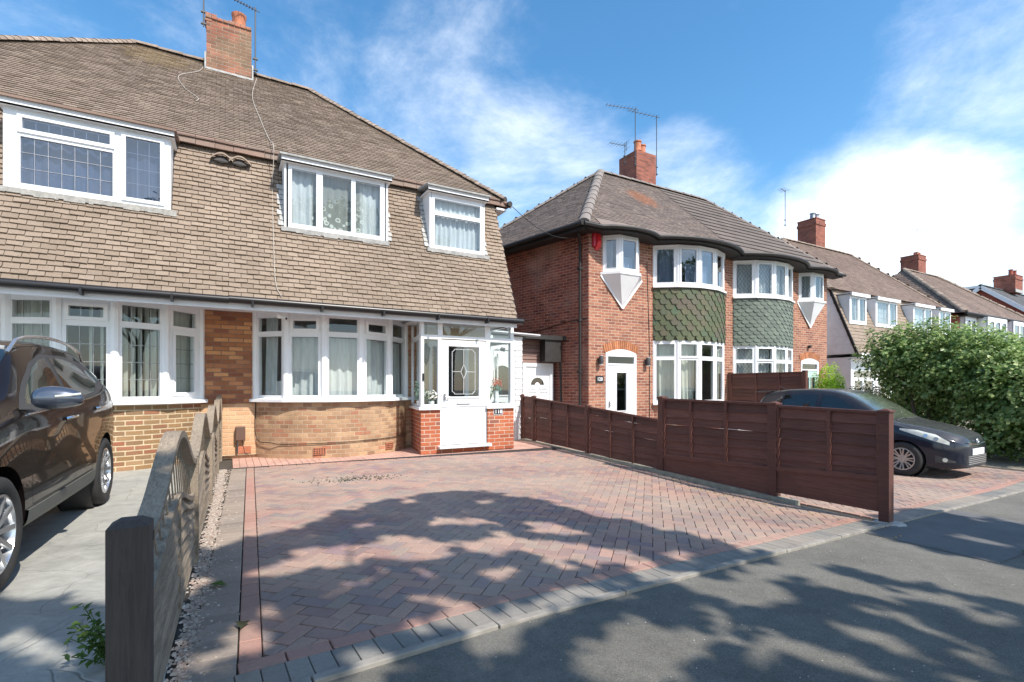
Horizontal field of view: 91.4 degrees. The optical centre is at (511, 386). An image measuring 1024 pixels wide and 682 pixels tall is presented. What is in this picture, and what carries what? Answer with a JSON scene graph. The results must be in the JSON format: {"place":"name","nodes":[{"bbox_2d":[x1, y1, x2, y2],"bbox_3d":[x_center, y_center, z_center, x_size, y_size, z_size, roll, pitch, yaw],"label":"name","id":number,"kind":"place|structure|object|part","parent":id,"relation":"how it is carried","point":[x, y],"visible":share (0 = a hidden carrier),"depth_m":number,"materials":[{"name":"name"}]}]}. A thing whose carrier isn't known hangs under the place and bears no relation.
{"place":"outdoors","nodes":[
{"label":"outdoors","id":0,"kind":"place"},
{"bbox_2d":[0,465,182,681],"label":"neighbour drive","id":1,"kind":"structure","parent":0,"point":[58,572],"depth_m":3.10,"materials":[{"name":"concrete"}]},
{"bbox_2d":[0,335,113,589],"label":"parked car","id":2,"kind":"object","parent":1,"relation":"on","point":[56,425],"visible":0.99,"depth_m":3.83,"materials":[{"name":"brown paint"}]},
{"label":"front door window","id":3,"kind":"part","parent":2,"relation":"part of","materials":[{"name":"grey glass"}]},
{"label":"rear door window","id":4,"kind":"part","parent":2,"relation":"part of","materials":[{"name":"grey glass"}]},
{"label":"quarter window","id":5,"kind":"part","parent":2,"relation":"part of","materials":[{"name":"grey glass"}]},
{"bbox_2d":[62,602,104,667],"bbox_3d":[-1.811,1.103,2.176,0.387,0.296,0.220,0,0,40],"label":"weed","id":6,"kind":"object","parent":1,"relation":"on","point":[84,635],"visible":0.63,"depth_m":2.18,"materials":[{"name":"green plant"}]},
{"bbox_2d":[0,0,1023,294],"label":"sky","id":7,"kind":"structure","parent":0,"point":[885,121],"materials":[{"name":"blue"}]},
{"bbox_2d":[254,450,852,656],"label":"driveway","id":8,"kind":"structure","parent":0,"point":[341,559],"depth_m":4.53,"materials":[{"name":"red brick"}]},
{"bbox_2d":[292,472,426,484],"bbox_3d":[-2.045,1.255,6.940,1.822,0.032,0.825,0,0,-30],"label":"moss","id":9,"kind":"object","parent":8,"relation":"on","point":[348,479],"visible":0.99,"depth_m":6.78,"materials":[{"name":"green plant"}]},
{"bbox_2d":[559,453,919,537],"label":"leaf litter","id":10,"kind":"object","parent":8,"relation":"on","point":[741,497],"visible":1,"depth_m":6.38,"materials":[{"name":"brown plant"}]},
{"bbox_2d":[164,420,1023,679],"bbox_3d":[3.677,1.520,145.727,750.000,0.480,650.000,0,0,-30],"label":"ground","id":11,"kind":"structure","parent":0,"point":[995,460],"depth_m":10.76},
{"bbox_2d":[0,35,251,471],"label":"house","id":12,"kind":"structure","parent":11,"relation":"on","point":[114,224],"depth_m":7.44,"materials":[{"name":"orange brick"}]},
{"bbox_2d":[0,293,0,339],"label":"window","id":13,"kind":"structure","parent":12,"relation":"in","point":[0,293],"depth_m":6.95,"materials":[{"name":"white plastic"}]},
{"bbox_2d":[10,294,51,346],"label":"window","id":14,"kind":"structure","parent":12,"relation":"in","point":[34,317],"depth_m":7.06,"materials":[{"name":"white plastic"}]},
{"bbox_2d":[62,298,109,392],"bbox_3d":[-6.137,-0.545,7.237,0.647,1.530,0.223,0,0,-30],"label":"window","id":15,"kind":"structure","parent":12,"relation":"in","point":[103,321],"depth_m":7.22,"materials":[{"name":"white plastic"}]},
{"bbox_2d":[6,106,167,208],"bbox_3d":[-5.979,-3.180,7.150,1.780,1.100,0.239,0,0,-30],"label":"window","id":16,"kind":"structure","parent":12,"relation":"in","point":[45,152],"depth_m":7.11,"materials":[{"name":"white plastic"}]},
{"bbox_2d":[120,301,161,399],"bbox_3d":[-5.690,-0.545,7.633,0.204,1.530,0.647,0,0,38],"label":"window","id":17,"kind":"structure","parent":12,"relation":"in","point":[152,326],"depth_m":7.69,"materials":[{"name":"white plastic"}]},
{"bbox_2d":[170,305,198,398],"bbox_3d":[-5.407,-0.545,8.162,0.195,1.530,0.647,0,0,15],"label":"window","id":18,"kind":"structure","parent":12,"relation":"in","point":[184,339],"depth_m":8.27,"materials":[{"name":"white plastic"}]},
{"bbox_2d":[105,396,221,681],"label":"fence","id":19,"kind":"object","parent":11,"relation":"on","point":[151,553],"visible":1,"depth_m":2.04,"materials":[{"name":"grey wood"}]},
{"bbox_2d":[178,11,523,458],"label":"house","id":20,"kind":"structure","parent":11,"relation":"on","point":[356,241],"depth_m":9.07,"materials":[{"name":"orange brick"}]},
{"bbox_2d":[201,0,205,26],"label":"tv aerial","id":21,"kind":"object","parent":20,"relation":"attached to","point":[203,12],"visible":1,"depth_m":10.68,"materials":[{"name":"metal"}]},
{"bbox_2d":[234,0,259,72],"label":"tv aerial","id":22,"kind":"object","parent":20,"relation":"attached to","point":[255,59],"visible":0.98,"depth_m":11.30,"materials":[{"name":"metal"}]},
{"bbox_2d":[258,312,281,397],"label":"window","id":23,"kind":"structure","parent":20,"relation":"in","point":[265,315],"depth_m":8.81,"materials":[{"name":"white plastic"}]},
{"bbox_2d":[276,312,286,319],"bbox_3d":[-3.776,-1.183,8.174,0.227,0.194,0.147,0,0,-4],"label":"security camera","id":24,"kind":"object","parent":20,"relation":"attached to","point":[279,315],"visible":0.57,"depth_m":8.12,"materials":[{"name":"white paint"}]},
{"bbox_2d":[289,313,320,397],"bbox_3d":[-3.610,-0.545,8.735,0.647,1.530,0.092,0,0,-7],"label":"window","id":25,"kind":"structure","parent":20,"relation":"in","point":[293,317],"depth_m":8.71,"materials":[{"name":"white plastic"}]},
{"bbox_2d":[288,163,384,240],"bbox_3d":[-3.061,-3.180,8.786,1.610,1.100,0.180,0,0,-30],"label":"window","id":26,"kind":"structure","parent":20,"relation":"in","point":[300,178],"depth_m":8.69,"materials":[{"name":"white plastic"}]},
{"bbox_2d":[328,315,358,397],"bbox_3d":[-3.020,-0.545,8.936,0.647,1.530,0.076,0,0,-30],"label":"window","id":27,"kind":"structure","parent":20,"relation":"in","point":[330,334],"depth_m":8.96,"materials":[{"name":"white plastic"}]},
{"bbox_2d":[365,318,387,397],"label":"window","id":28,"kind":"structure","parent":20,"relation":"in","point":[376,336],"depth_m":9.38,"materials":[{"name":"white plastic"}]},
{"bbox_2d":[393,320,404,396],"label":"window","id":29,"kind":"structure","parent":20,"relation":"in","point":[401,340],"depth_m":10.13,"materials":[{"name":"white plastic"}]},
{"bbox_2d":[434,347,463,403],"bbox_3d":[-1.377,0.152,10.692,0.730,1.995,0.035,0,0,-30],"label":"front door","id":30,"kind":"structure","parent":20,"relation":"in","point":[455,358],"depth_m":10.75,"materials":[{"name":"grey glass"}]},
{"bbox_2d":[431,192,482,254],"bbox_3d":[-1.097,-3.180,9.884,1.090,1.100,0.156,0,0,-30],"label":"window","id":31,"kind":"structure","parent":20,"relation":"in","point":[456,222],"depth_m":9.91,"materials":[{"name":"white plastic"}]},
{"bbox_2d":[403,321,516,454],"bbox_3d":[-1.067,-0.018,10.135,2.070,2.535,1.210,0,0,-30],"label":"porch","id":32,"kind":"object","parent":20,"relation":"attached to","point":[446,423],"visible":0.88,"depth_m":9.72,"materials":[{"name":"white plastic"}]},
{"bbox_2d":[413,381,425,403],"bbox_3d":[-1.780,0.112,9.622,0.224,0.537,0.230,0,0,23],"label":"potted plant","id":33,"kind":"object","parent":32,"relation":"on","point":[416,391],"visible":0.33,"depth_m":9.58,"materials":[{"name":"green plant"}]},
{"bbox_2d":[424,343,429,364],"bbox_3d":[-1.728,-0.845,10.054,0.166,0.850,0.166,0,0,38],"label":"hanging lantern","id":34,"kind":"object","parent":32,"relation":"hanging from","point":[426,352],"visible":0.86,"depth_m":10.00,"materials":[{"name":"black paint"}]},
{"bbox_2d":[424,390,437,403],"bbox_3d":[-1.509,0.219,9.436,0.308,0.322,0.227,0,0,-30],"label":"potted plant","id":35,"kind":"object","parent":32,"relation":"on","point":[431,397],"visible":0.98,"depth_m":9.39,"materials":[{"name":"white plant"}]},
{"bbox_2d":[441,340,485,444],"bbox_3d":[-0.921,0.105,9.653,0.930,1.990,0.116,0,0,-30],"label":"door","id":36,"kind":"structure","parent":32,"relation":"in","point":[465,424],"depth_m":9.66,"materials":[{"name":"white plastic"}]},
{"bbox_2d":[490,377,502,402],"bbox_3d":[-0.324,0.089,10.169,0.216,0.581,0.244,0,0,28],"label":"potted plant","id":37,"kind":"object","parent":32,"relation":"on","point":[496,393],"visible":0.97,"depth_m":10.15,"materials":[{"name":"teal plant"}]},
{"bbox_2d":[493,408,502,414],"bbox_3d":[-0.274,0.495,10.003,0.210,0.125,0.020,0,0,-30],"label":"number plate","id":38,"kind":"object","parent":32,"relation":"attached to","point":[497,411],"visible":1,"depth_m":9.99,"materials":[{"name":"white paint"}]},
{"bbox_2d":[512,206,584,237],"bbox_3d":[0.940,-3.750,11.736,2.673,0.413,0.013,0,0,-43],"label":"overhead cable","id":39,"kind":"object","parent":20,"relation":"hanging from","point":[540,229],"visible":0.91,"depth_m":11.46,"materials":[{"name":"black paint"}]},
{"bbox_2d":[500,140,744,430],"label":"house","id":40,"kind":"structure","parent":11,"relation":"on","point":[627,298],"depth_m":13.47,"materials":[{"name":"red brick"}]},
{"bbox_2d":[521,335,565,418],"bbox_3d":[-0.122,0.020,14.037,1.620,2.660,3.350,0,0,-30],"label":"side entrance","id":41,"kind":"object","parent":40,"relation":"attached to","point":[537,378],"visible":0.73,"depth_m":12.87,"materials":[{"name":"white plastic"}]},
{"bbox_2d":[526,366,549,418],"bbox_3d":[0.660,0.415,12.971,0.750,1.870,0.056,0,0,-30],"label":"door","id":42,"kind":"structure","parent":41,"relation":"in","point":[537,378],"depth_m":12.97,"materials":[{"name":"white plastic"}]},
{"bbox_2d":[592,233,601,249],"bbox_3d":[2.133,-3.642,12.511,0.240,0.417,0.128,0,0,-30],"label":"alarm box","id":43,"kind":"object","parent":40,"relation":"attached to","point":[596,241],"visible":1,"depth_m":12.48,"materials":[{"name":"red plastic"}]},
{"bbox_2d":[596,376,603,382],"bbox_3d":[2.215,-0.190,12.610,0.240,0.170,0.016,0,0,-30],"label":"number plate","id":44,"kind":"object","parent":40,"relation":"attached to","point":[599,379],"visible":1,"depth_m":12.61,"materials":[{"name":"white plastic"}]},
{"bbox_2d":[598,355,603,364],"bbox_3d":[2.227,-0.672,12.548,0.116,0.241,0.156,0,0,-30],"label":"wall lamp","id":45,"kind":"object","parent":40,"relation":"attached to","point":[601,360],"visible":1,"depth_m":12.48,"materials":[{"name":"black metal"}]},
{"bbox_2d":[603,234,619,271],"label":"window","id":46,"kind":"structure","parent":40,"relation":"in","point":[608,239],"depth_m":12.67,"materials":[{"name":"white plastic"}]},
{"bbox_2d":[610,140,628,163],"bbox_3d":[3.792,-8.375,17.827,0.687,0.850,0.460,0,0,-20],"label":"tv aerial","id":47,"kind":"object","parent":40,"relation":"attached to","point":[622,147],"visible":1,"depth_m":17.90,"materials":[{"name":"metal"}]},
{"bbox_2d":[605,103,636,165],"bbox_3d":[3.867,-8.790,17.479,1.194,2.080,0.322,0,0,-10],"label":"tv aerial","id":48,"kind":"object","parent":40,"relation":"attached to","point":[635,157],"visible":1,"depth_m":17.55,"materials":[{"name":"metal"}]},
{"bbox_2d":[608,365,633,413],"bbox_3d":[2.836,0.427,12.974,0.890,1.945,0.094,0,0,-30],"label":"front door","id":49,"kind":"structure","parent":40,"relation":"in","point":[612,370],"depth_m":13.00,"materials":[{"name":"white plastic"}]},
{"bbox_2d":[620,234,637,272],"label":"window","id":50,"kind":"structure","parent":40,"relation":"in","point":[624,261],"depth_m":12.81,"materials":[{"name":"white plastic"}]},
{"bbox_2d":[630,239,638,272],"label":"window","id":51,"kind":"structure","parent":40,"relation":"in","point":[638,239],"depth_m":12.95,"materials":[{"name":"white plastic"}]},
{"bbox_2d":[629,110,659,175],"bbox_3d":[4.765,-8.760,17.994,1.271,2.220,0.322,0,0,-17],"label":"tv aerial","id":52,"kind":"object","parent":40,"relation":"attached to","point":[656,137],"visible":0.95,"depth_m":18.13,"materials":[{"name":"metal"}]},
{"bbox_2d":[645,357,650,365],"bbox_3d":[3.619,-0.672,13.336,0.116,0.241,0.156,0,0,-30],"label":"wall lamp","id":53,"kind":"object","parent":40,"relation":"attached to","point":[647,361],"visible":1,"depth_m":13.27,"materials":[{"name":"black metal"}]},
{"bbox_2d":[655,245,675,285],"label":"window","id":54,"kind":"structure","parent":40,"relation":"in","point":[665,256],"depth_m":13.67,"materials":[{"name":"white plastic"}]},
{"bbox_2d":[655,340,675,402],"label":"window","id":55,"kind":"structure","parent":40,"relation":"in","point":[665,351],"depth_m":13.67,"materials":[{"name":"white plastic"}]},
{"bbox_2d":[679,245,697,285],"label":"window","id":56,"kind":"structure","parent":40,"relation":"in","point":[689,269],"depth_m":13.54,"materials":[{"name":"white plastic"}]},
{"bbox_2d":[679,340,698,399],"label":"window","id":57,"kind":"structure","parent":40,"relation":"in","point":[686,348],"depth_m":13.70,"materials":[{"name":"white plastic"}]},
{"bbox_2d":[694,247,713,287],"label":"window","id":58,"kind":"structure","parent":40,"relation":"in","point":[704,270],"depth_m":13.85,"materials":[{"name":"white plastic"}]},
{"bbox_2d":[701,341,713,399],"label":"window","id":59,"kind":"structure","parent":40,"relation":"in","point":[704,358],"depth_m":13.79,"materials":[{"name":"white plastic"}]},
{"bbox_2d":[711,342,722,400],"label":"window","id":60,"kind":"structure","parent":40,"relation":"in","point":[718,359],"depth_m":14.29,"materials":[{"name":"white plastic"}]},
{"bbox_2d":[716,250,723,289],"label":"window","id":61,"kind":"structure","parent":40,"relation":"in","point":[719,256],"depth_m":14.16,"materials":[{"name":"white plastic"}]},
{"bbox_2d":[291,488,1023,681],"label":"edging kerb","id":62,"kind":"structure","parent":11,"relation":"on","point":[367,664],"depth_m":2.85,"materials":[{"name":"concrete"}]},
{"bbox_2d":[655,185,846,388],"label":"house","id":63,"kind":"structure","parent":11,"relation":"on","point":[777,304],"depth_m":15.68,"materials":[{"name":"red brick"}]},
{"bbox_2d":[734,261,753,296],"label":"window","id":64,"kind":"structure","parent":63,"relation":"in","point":[743,270],"depth_m":15.18,"materials":[{"name":"white plastic"}]},
{"bbox_2d":[734,345,753,372],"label":"window","id":65,"kind":"structure","parent":63,"relation":"in","point":[743,355],"depth_m":15.24,"materials":[{"name":"white plastic"}]},
{"bbox_2d":[757,261,772,296],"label":"window","id":66,"kind":"structure","parent":63,"relation":"in","point":[763,272],"depth_m":15.20,"materials":[{"name":"white plastic"}]},
{"bbox_2d":[757,345,773,372],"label":"window","id":67,"kind":"structure","parent":63,"relation":"in","point":[763,360],"depth_m":15.20,"materials":[{"name":"white plastic"}]},
{"bbox_2d":[770,346,785,371],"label":"window","id":68,"kind":"structure","parent":63,"relation":"in","point":[777,348],"depth_m":15.48,"materials":[{"name":"white plastic"}]},
{"bbox_2d":[775,262,785,297],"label":"window","id":69,"kind":"structure","parent":63,"relation":"in","point":[777,265],"depth_m":15.49,"materials":[{"name":"white plastic"}]},
{"bbox_2d":[781,265,791,299],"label":"window","id":70,"kind":"structure","parent":63,"relation":"in","point":[789,268],"depth_m":15.77,"materials":[{"name":"white plastic"}]},
{"bbox_2d":[781,347,791,371],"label":"window","id":71,"kind":"structure","parent":63,"relation":"in","point":[789,348],"depth_m":15.78,"materials":[{"name":"white plastic"}]},
{"bbox_2d":[799,272,812,299],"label":"window","id":72,"kind":"structure","parent":63,"relation":"in","point":[805,287],"depth_m":16.83,"materials":[{"name":"white plastic"}]},
{"bbox_2d":[808,371,816,388],"bbox_3d":[10.207,0.427,17.167,0.890,1.945,0.061,0,0,-30],"label":"front door","id":73,"kind":"structure","parent":63,"relation":"in","point":[810,373],"depth_m":17.19,"materials":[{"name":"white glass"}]},
{"bbox_2d":[808,272,823,300],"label":"window","id":74,"kind":"structure","parent":63,"relation":"in","point":[815,275],"depth_m":16.98,"materials":[{"name":"white plastic"}]},
{"bbox_2d":[816,278,820,297],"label":"window","id":75,"kind":"structure","parent":63,"relation":"in","point":[816,278],"depth_m":17.31,"materials":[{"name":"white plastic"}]},
{"bbox_2d":[728,370,807,401],"bbox_3d":[7.108,0.510,14.034,0.100,1.880,2.320,0,0,-30],"label":"fence","id":76,"kind":"object","parent":11,"relation":"on","point":[743,387],"visible":0.45,"depth_m":14.16,"materials":[{"name":"brown wood"}]},
{"bbox_2d":[811,362,846,388],"bbox_3d":[9.162,0.338,14.288,1.465,2.060,1.322,0,0,28],"label":"conifer","id":77,"kind":"object","parent":11,"relation":"on","point":[831,383],"visible":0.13,"depth_m":14.19,"materials":[{"name":"green plant"}]},
{"bbox_2d":[780,212,903,397],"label":"house","id":78,"kind":"structure","parent":11,"relation":"on","point":[855,308],"depth_m":20.88,"materials":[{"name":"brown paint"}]},
{"bbox_2d":[850,295,865,324],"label":"window","id":79,"kind":"structure","parent":78,"relation":"in","point":[855,301],"depth_m":20.55,"materials":[{"name":"white plastic"}]},
{"bbox_2d":[853,367,874,391],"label":"window","id":80,"kind":"structure","parent":78,"relation":"in","point":[862,368],"depth_m":20.22,"materials":[{"name":"white plastic"}]},
{"bbox_2d":[876,299,896,328],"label":"window","id":81,"kind":"structure","parent":78,"relation":"in","point":[884,309],"depth_m":21.67,"materials":[{"name":"white plastic"}]},
{"bbox_2d":[849,380,894,400],"bbox_3d":[10.679,0.638,15.123,2.240,1.661,1.576,0,0,5],"label":"shrub","id":82,"kind":"object","parent":11,"relation":"on","point":[871,391],"visible":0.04,"depth_m":14.99,"materials":[{"name":"white plant"}]},
{"bbox_2d":[820,246,953,355],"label":"house","id":83,"kind":"structure","parent":11,"relation":"on","point":[916,304],"depth_m":24.54,"materials":[{"name":"tile"}]},
{"bbox_2d":[914,306,931,329],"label":"window","id":84,"kind":"structure","parent":83,"relation":"in","point":[920,313],"depth_m":23.35,"materials":[{"name":"white plastic"}]},
{"bbox_2d":[939,310,950,334],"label":"window","id":85,"kind":"structure","parent":83,"relation":"in","point":[941,313],"depth_m":24.49,"materials":[{"name":"white plastic"}]},
{"bbox_2d":[848,310,1023,461],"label":"hedge tree","id":86,"kind":"object","parent":11,"relation":"on","point":[952,377],"visible":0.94,"depth_m":11.82,"materials":[{"name":"green plant"}]},
{"bbox_2d":[892,252,1008,342],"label":"house","id":87,"kind":"structure","parent":11,"relation":"on","point":[912,270],"depth_m":29.02,"materials":[{"name":"red brick"}]},
{"bbox_2d":[960,316,975,334],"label":"window","id":88,"kind":"structure","parent":87,"relation":"in","point":[965,319],"depth_m":27.02,"materials":[{"name":"white plastic"}]},
{"bbox_2d":[976,317,1006,336],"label":"window","id":89,"kind":"structure","parent":87,"relation":"in","point":[997,322],"depth_m":27.67,"materials":[{"name":"white plastic"}]},
{"bbox_2d":[923,273,1023,344],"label":"house","id":90,"kind":"structure","parent":11,"relation":"on","point":[1015,322],"depth_m":31.60,"materials":[{"name":"brown tile"}]},
{"bbox_2d":[1007,321,1023,337],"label":"window","id":91,"kind":"structure","parent":90,"relation":"in","point":[1012,326],"depth_m":29.37,"materials":[{"name":"white plastic"}]},
{"bbox_2d":[964,269,1023,314],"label":"house","id":92,"kind":"structure","parent":11,"relation":"on","point":[1007,291],"depth_m":36.08,"materials":[{"name":"red brick"}]},
{"bbox_2d":[165,438,1023,681],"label":"paving bed","id":93,"kind":"object","parent":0,"point":[227,464],"visible":0.02,"depth_m":3.80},
{"bbox_2d":[164,469,243,681],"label":"gravel","id":94,"kind":"structure","parent":93,"relation":"on","point":[192,623],"depth_m":3.02,"materials":[{"name":"grey gravel"}]},
{"bbox_2d":[186,468,245,681],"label":"weathered border","id":95,"kind":"object","parent":93,"relation":"on","point":[224,662],"visible":0.96,"depth_m":2.90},
{"bbox_2d":[209,580,225,584],"bbox_3d":[-1.837,1.225,3.122,0.100,0.027,0.062,0,0,-30],"label":"fallen leaf","id":96,"kind":"object","parent":95,"relation":"on","point":[220,582],"visible":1,"depth_m":3.13,"materials":[{"name":"green plant"}]},
{"bbox_2d":[232,440,549,467],"bbox_3d":[-2.066,1.269,9.839,5.997,0.049,1.594,0,0,-30],"label":"house apron","id":97,"kind":"object","parent":93,"relation":"on","point":[259,461],"visible":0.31,"depth_m":8.74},
{"bbox_2d":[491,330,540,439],"bbox_3d":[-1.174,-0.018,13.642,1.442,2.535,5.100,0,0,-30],"label":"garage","id":98,"kind":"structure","parent":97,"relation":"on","point":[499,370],"depth_m":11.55,"materials":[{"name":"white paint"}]},
{"bbox_2d":[493,347,504,367],"bbox_3d":[-0.291,-0.661,11.258,0.290,0.463,0.096,0,0,3],"label":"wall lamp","id":99,"kind":"object","parent":98,"relation":"attached to","point":[502,349],"visible":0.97,"depth_m":11.25,"materials":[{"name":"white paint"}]},
{"bbox_2d":[493,352,514,437],"bbox_3d":[-0.237,0.200,11.481,0.700,2.000,0.065,0,0,-30],"label":"door","id":100,"kind":"structure","parent":98,"relation":"in","point":[502,356],"depth_m":11.49,"materials":[{"name":"white paint"}]},
{"bbox_2d":[229,447,560,470],"bbox_3d":[-1.659,1.267,8.938,5.925,0.052,0.110,0,0,-27],"label":"drain channel","id":101,"kind":"object","parent":93,"relation":"on","point":[533,449],"visible":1,"depth_m":9.14,"materials":[{"name":"brick"}]},
{"bbox_2d":[214,450,880,681],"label":"driveway border","id":102,"kind":"object","parent":93,"relation":"on","point":[297,669],"depth_m":2.85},
{"bbox_2d":[235,620,249,627],"bbox_3d":[-1.401,1.228,2.597,0.061,0.030,0.097,0,0,11],"label":"fallen leaf","id":103,"kind":"object","parent":102,"relation":"on","point":[241,624],"visible":1,"depth_m":2.60,"materials":[{"name":"green plant"}]},
{"bbox_2d":[520,394,906,526],"bbox_3d":[2.126,0.810,8.433,0.310,1.330,7.698,0,0,-30],"label":"fence","id":104,"kind":"object","parent":93,"relation":"on","point":[760,457],"visible":0.93,"depth_m":6.62,"materials":[{"name":"brown wood"}]},
{"bbox_2d":[539,441,1023,520],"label":"driveway border","id":105,"kind":"object","parent":93,"relation":"on","point":[941,505],"depth_m":6.42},
{"bbox_2d":[329,492,1023,681],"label":"pavement","id":106,"kind":"structure","parent":0,"point":[617,639],"depth_m":2.66,"materials":[{"name":"grey asphalt"}]},
{"bbox_2d":[866,510,1023,562],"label":"pavement repair","id":107,"kind":"structure","parent":106,"relation":"on","point":[982,537],"depth_m":4.83,"materials":[{"name":"asphalt"}]},
{"bbox_2d":[571,438,1023,514],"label":"driveway","id":108,"kind":"structure","parent":0,"point":[930,484],"depth_m":8.07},
{"bbox_2d":[755,386,986,476],"bbox_3d":[7.150,0.811,10.406,2.060,1.668,3.903,0,0,-31],"label":"parked car","id":109,"kind":"object","parent":108,"relation":"on","point":[922,446],"visible":0.52,"depth_m":8.99,"materials":[{"name":"black paint"}]},
{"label":"rear door window","id":110,"kind":"part","parent":109,"relation":"part of","materials":[{"name":"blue glass"}]},
{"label":"front door window","id":111,"kind":"part","parent":109,"relation":"part of","materials":[{"name":"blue glass"}]}
]}

